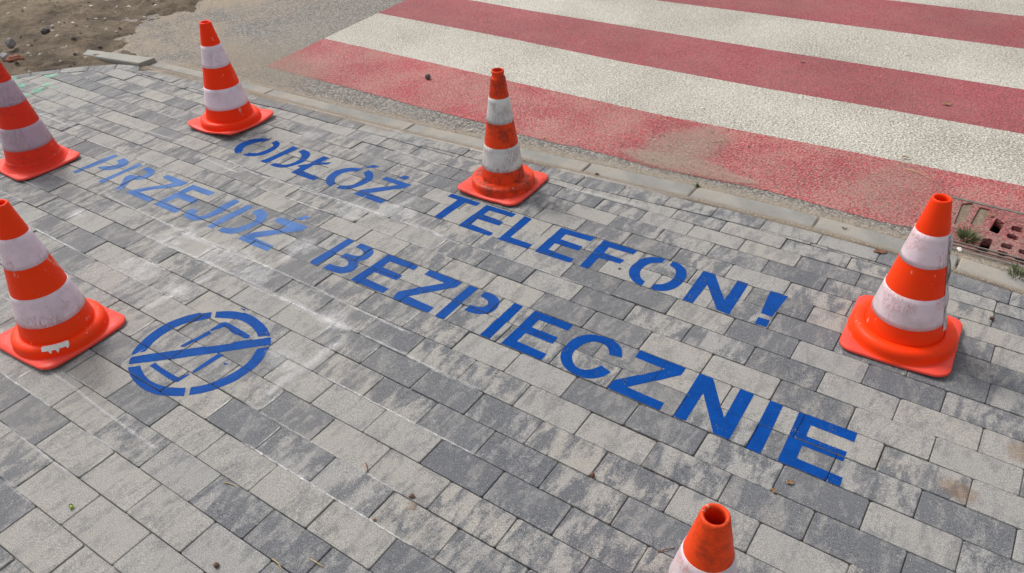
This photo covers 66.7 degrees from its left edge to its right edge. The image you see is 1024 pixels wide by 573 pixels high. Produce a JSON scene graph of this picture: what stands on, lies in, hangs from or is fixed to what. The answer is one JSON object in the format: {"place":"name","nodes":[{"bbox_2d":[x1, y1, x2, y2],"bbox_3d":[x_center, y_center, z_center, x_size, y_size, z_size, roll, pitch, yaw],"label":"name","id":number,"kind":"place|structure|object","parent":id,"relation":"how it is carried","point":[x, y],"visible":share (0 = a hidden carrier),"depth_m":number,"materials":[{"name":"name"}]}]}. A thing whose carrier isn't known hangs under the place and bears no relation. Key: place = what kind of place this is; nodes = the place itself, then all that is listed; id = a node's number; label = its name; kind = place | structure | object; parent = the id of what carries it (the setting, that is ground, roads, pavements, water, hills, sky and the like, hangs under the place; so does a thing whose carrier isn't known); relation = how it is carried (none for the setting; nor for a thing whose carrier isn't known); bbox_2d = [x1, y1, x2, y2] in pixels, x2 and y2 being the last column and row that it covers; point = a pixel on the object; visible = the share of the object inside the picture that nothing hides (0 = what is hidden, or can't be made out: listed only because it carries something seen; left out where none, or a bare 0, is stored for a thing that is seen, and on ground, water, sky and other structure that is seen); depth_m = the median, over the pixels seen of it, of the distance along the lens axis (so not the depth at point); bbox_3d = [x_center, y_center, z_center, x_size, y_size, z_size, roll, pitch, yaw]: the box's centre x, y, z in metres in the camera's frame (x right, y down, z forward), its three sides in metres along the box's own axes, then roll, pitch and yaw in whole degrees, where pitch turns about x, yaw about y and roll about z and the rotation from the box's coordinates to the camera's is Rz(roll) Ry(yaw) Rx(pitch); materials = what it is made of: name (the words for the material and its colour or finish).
{"place":"outdoors","nodes":[
{"label":"outdoors","id":0,"kind":"place"},
{"bbox_2d":[0,0,201,75],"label":"soil","id":1,"kind":"structure","parent":0,"point":[13,24],"depth_m":5.08,"materials":[{"name":"brown soil"}]},
{"bbox_2d":[0,52,7,58],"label":"stone","id":2,"kind":"object","parent":1,"relation":"on","point":[3,55],"visible":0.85,"depth_m":4.61,"materials":[{"name":"grey stone"}]},
{"bbox_2d":[5,38,15,48],"bbox_3d":[-3.074,-1.489,4.770,0.058,0.064,0.049,-31,45,-33],"label":"stone","id":3,"kind":"object","parent":1,"relation":"on","point":[10,43],"visible":1,"depth_m":4.75,"materials":[{"name":"grey stone"}]},
{"bbox_2d":[4,55,24,62],"bbox_3d":[-2.921,-1.335,4.571,0.069,0.048,0.091,28,46,34],"label":"brick shard","id":4,"kind":"object","parent":1,"relation":"on","point":[12,58],"visible":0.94,"depth_m":4.55,"materials":[{"name":"brick"}]},
{"bbox_2d":[40,27,49,33],"bbox_3d":[-2.990,-1.639,4.984,0.042,0.035,0.065,23,44,30],"label":"stone","id":5,"kind":"object","parent":1,"relation":"on","point":[44,30],"visible":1,"depth_m":4.97,"materials":[{"name":"grey stone"}]},
{"bbox_2d":[83,50,155,70],"bbox_3d":[-2.359,-1.335,4.598,0.592,0.067,0.105,13,39,20],"label":"loose slab","id":6,"kind":"object","parent":1,"relation":"on","point":[126,59],"depth_m":4.54,"materials":[{"name":"concrete"}]},
{"bbox_2d":[0,0,1016,558],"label":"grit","id":7,"kind":"object","parent":1,"relation":"on","point":[422,120],"visible":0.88,"depth_m":4.00,"materials":[{"name":"grey gravel"}]},
{"bbox_2d":[0,0,1001,555],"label":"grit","id":8,"kind":"object","parent":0,"point":[400,114],"visible":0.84,"depth_m":4.57,"materials":[{"name":"grey gravel"}]},
{"bbox_2d":[0,64,1023,572],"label":"pavement","id":9,"kind":"structure","parent":0,"point":[178,498],"depth_m":2.24,"materials":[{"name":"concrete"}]},
{"bbox_2d":[0,61,79,180],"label":"traffic cone","id":10,"kind":"object","parent":9,"relation":"on","point":[31,147],"visible":1,"depth_m":3.38,"materials":[{"name":"orange plastic"}]},
{"bbox_2d":[0,199,125,369],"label":"traffic cone","id":11,"kind":"object","parent":9,"relation":"on","point":[60,318],"visible":1,"depth_m":2.38,"materials":[{"name":"orange plastic"}]},
{"bbox_2d":[73,155,310,250],"bbox_3d":[-1.344,-0.381,3.227,1.255,0.006,0.254,20,42,27],"label":"painted word","id":12,"kind":"object","parent":9,"relation":"on","point":[261,215],"visible":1,"depth_m":3.14,"materials":[{"name":"blue paint"}]},
{"bbox_2d":[128,308,270,396],"bbox_3d":[-0.966,0.196,2.429,0.418,0.008,0.420,21,43,28],"label":"painted symbol","id":13,"kind":"object","parent":9,"relation":"on","point":[253,362],"visible":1,"depth_m":2.42,"materials":[{"name":"blue paint"}]},
{"bbox_2d":[187,20,272,134],"bbox_3d":[-1.372,-0.998,3.643,0.310,0.481,0.310,19,42,27],"label":"traffic cone","id":14,"kind":"object","parent":9,"relation":"on","point":[230,109],"visible":1,"depth_m":3.64,"materials":[{"name":"orange plastic"}]},
{"bbox_2d":[8,112,466,536],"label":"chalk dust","id":15,"kind":"object","parent":9,"relation":"on","point":[274,398],"visible":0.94,"depth_m":2.23,"materials":[{"name":"white"}]},
{"bbox_2d":[234,138,410,202],"bbox_3d":[-0.843,-0.533,3.401,0.945,0.007,0.239,21,43,28],"label":"painted word","id":16,"kind":"object","parent":9,"relation":"on","point":[305,156],"visible":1,"depth_m":3.35,"materials":[{"name":"blue paint"}]},
{"bbox_2d":[458,68,547,205],"bbox_3d":[-0.045,-0.615,3.047,0.292,0.484,0.292,19,42,26],"label":"traffic cone","id":17,"kind":"object","parent":9,"relation":"on","point":[503,174],"visible":1,"depth_m":3.06,"materials":[{"name":"orange plastic"}]},
{"bbox_2d":[310,239,856,485],"bbox_3d":[0.095,0.154,2.420,1.861,0.007,0.203,21,43,28],"label":"painted word","id":18,"kind":"object","parent":9,"relation":"on","point":[705,385],"visible":1,"depth_m":2.27,"materials":[{"name":"blue paint"}]},
{"bbox_2d":[434,194,787,326],"bbox_3d":[0.275,-0.123,2.780,1.365,0.007,0.193,20,42,27],"label":"painted word","id":19,"kind":"object","parent":9,"relation":"on","point":[728,303],"visible":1,"depth_m":2.73,"materials":[{"name":"blue paint"}]},
{"bbox_2d":[667,503,736,572],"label":"traffic cone","id":20,"kind":"object","parent":9,"relation":"on","point":[707,545],"visible":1,"depth_m":1.30,"materials":[{"name":"orange plastic"}]},
{"bbox_2d":[874,249,886,252],"bbox_3d":[1.282,-0.123,2.709,0.045,0.004,0.025,5,37,10],"label":"dry leaf","id":21,"kind":"object","parent":9,"relation":"on","point":[880,250],"visible":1,"depth_m":2.71,"materials":[{"name":"brown plant"}]},
{"bbox_2d":[839,193,962,376],"bbox_3d":[1.161,-0.045,2.214,0.305,0.476,0.305,18,41,27],"label":"traffic cone","id":22,"kind":"object","parent":9,"relation":"on","point":[901,318],"visible":1,"depth_m":2.22,"materials":[{"name":"orange plastic"}]},
{"bbox_2d":[35,0,1019,272],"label":"road","id":23,"kind":"structure","parent":0,"point":[315,20],"depth_m":4.64,"materials":[{"name":"grey asphalt"}]},
{"bbox_2d":[150,62,272,94],"bbox_3d":[-1.666,-1.117,4.319,0.916,0.099,0.075,19,42,26],"label":"kerb stone","id":24,"kind":"object","parent":23,"relation":"on","point":[252,88],"visible":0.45,"depth_m":4.34,"materials":[{"name":"concrete"}]},
{"bbox_2d":[264,90,414,131],"bbox_3d":[-0.880,-0.848,3.910,0.931,0.099,0.082,19,42,26],"label":"kerb stone","id":25,"kind":"object","parent":23,"relation":"on","point":[357,114],"visible":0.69,"depth_m":3.85,"materials":[{"name":"concrete"}]},
{"bbox_2d":[405,124,590,172],"bbox_3d":[-0.083,-0.589,3.513,0.921,0.099,0.089,17,41,25],"label":"kerb stone","id":26,"kind":"object","parent":23,"relation":"on","point":[534,156],"visible":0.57,"depth_m":3.48,"materials":[{"name":"concrete"}]},
{"bbox_2d":[145,60,1023,294],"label":"loose sand","id":27,"kind":"structure","parent":23,"relation":"on","point":[818,213],"depth_m":3.27,"materials":[{"name":"beige sand"}]},
{"bbox_2d":[1003,261,1023,280],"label":"grass tuft","id":28,"kind":"object","parent":27,"relation":"on","point":[1016,271],"visible":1,"depth_m":2.59,"materials":[{"name":"green plant"}]},
{"bbox_2d":[582,164,695,197],"bbox_3d":[0.520,-0.403,3.225,0.466,0.099,0.092,17,41,25],"label":"kerb stone","id":29,"kind":"object","parent":23,"relation":"on","point":[659,184],"visible":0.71,"depth_m":3.18,"materials":[{"name":"concrete"}]},
{"bbox_2d":[267,39,1023,227],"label":"crossing stripe","id":30,"kind":"object","parent":23,"relation":"on","point":[880,189],"visible":0.9,"depth_m":3.47,"materials":[{"name":"red paint"}]},
{"bbox_2d":[324,13,1023,185],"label":"crossing stripe","id":31,"kind":"object","parent":23,"relation":"on","point":[972,150],"visible":0.99,"depth_m":3.81,"materials":[{"name":"white paint"}]},
{"bbox_2d":[379,0,1023,133],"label":"crossing stripe","id":32,"kind":"object","parent":23,"relation":"on","point":[998,107],"visible":1,"depth_m":4.17,"materials":[{"name":"red paint"}]},
{"bbox_2d":[473,0,1023,88],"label":"crossing stripe","id":33,"kind":"object","parent":23,"relation":"on","point":[999,65],"visible":1,"depth_m":4.46,"materials":[{"name":"white paint"}]},
{"bbox_2d":[689,187,818,228],"bbox_3d":[0.927,-0.270,3.022,0.478,0.099,0.095,19,42,26],"label":"kerb stone","id":34,"kind":"object","parent":23,"relation":"on","point":[758,208],"visible":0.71,"depth_m":2.98,"materials":[{"name":"concrete"}]},
{"bbox_2d":[658,0,1023,48],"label":"crossing stripe","id":35,"kind":"object","parent":23,"relation":"on","point":[984,27],"visible":1,"depth_m":4.70,"materials":[{"name":"red paint"}]},
{"bbox_2d":[813,217,957,269],"bbox_3d":[1.327,-0.122,2.799,0.478,0.099,0.095,22,43,29],"label":"kerb stone","id":36,"kind":"object","parent":23,"relation":"on","point":[877,239],"visible":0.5,"depth_m":2.80,"materials":[{"name":"concrete"}]},
{"bbox_2d":[893,0,1023,15],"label":"crossing stripe","id":37,"kind":"object","parent":23,"relation":"on","point":[1013,7],"visible":1,"depth_m":4.81,"materials":[{"name":"white paint"}]},
{"bbox_2d":[946,194,1023,269],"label":"drain grate","id":38,"kind":"object","parent":23,"relation":"in","point":[1002,230],"visible":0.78,"depth_m":2.81,"materials":[{"name":"metal"}]},
{"bbox_2d":[954,224,985,243],"bbox_3d":[1.624,-0.182,2.756,0.116,0.047,0.122,21,43,28],"label":"grass tuft","id":39,"kind":"object","parent":38,"relation":"on","point":[963,233],"visible":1,"depth_m":2.77,"materials":[{"name":"green plant"}]},
{"bbox_2d":[957,258,1023,292],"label":"kerb stone","id":40,"kind":"object","parent":23,"relation":"on","point":[982,271],"visible":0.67,"depth_m":2.59,"materials":[{"name":"concrete"}]}
]}

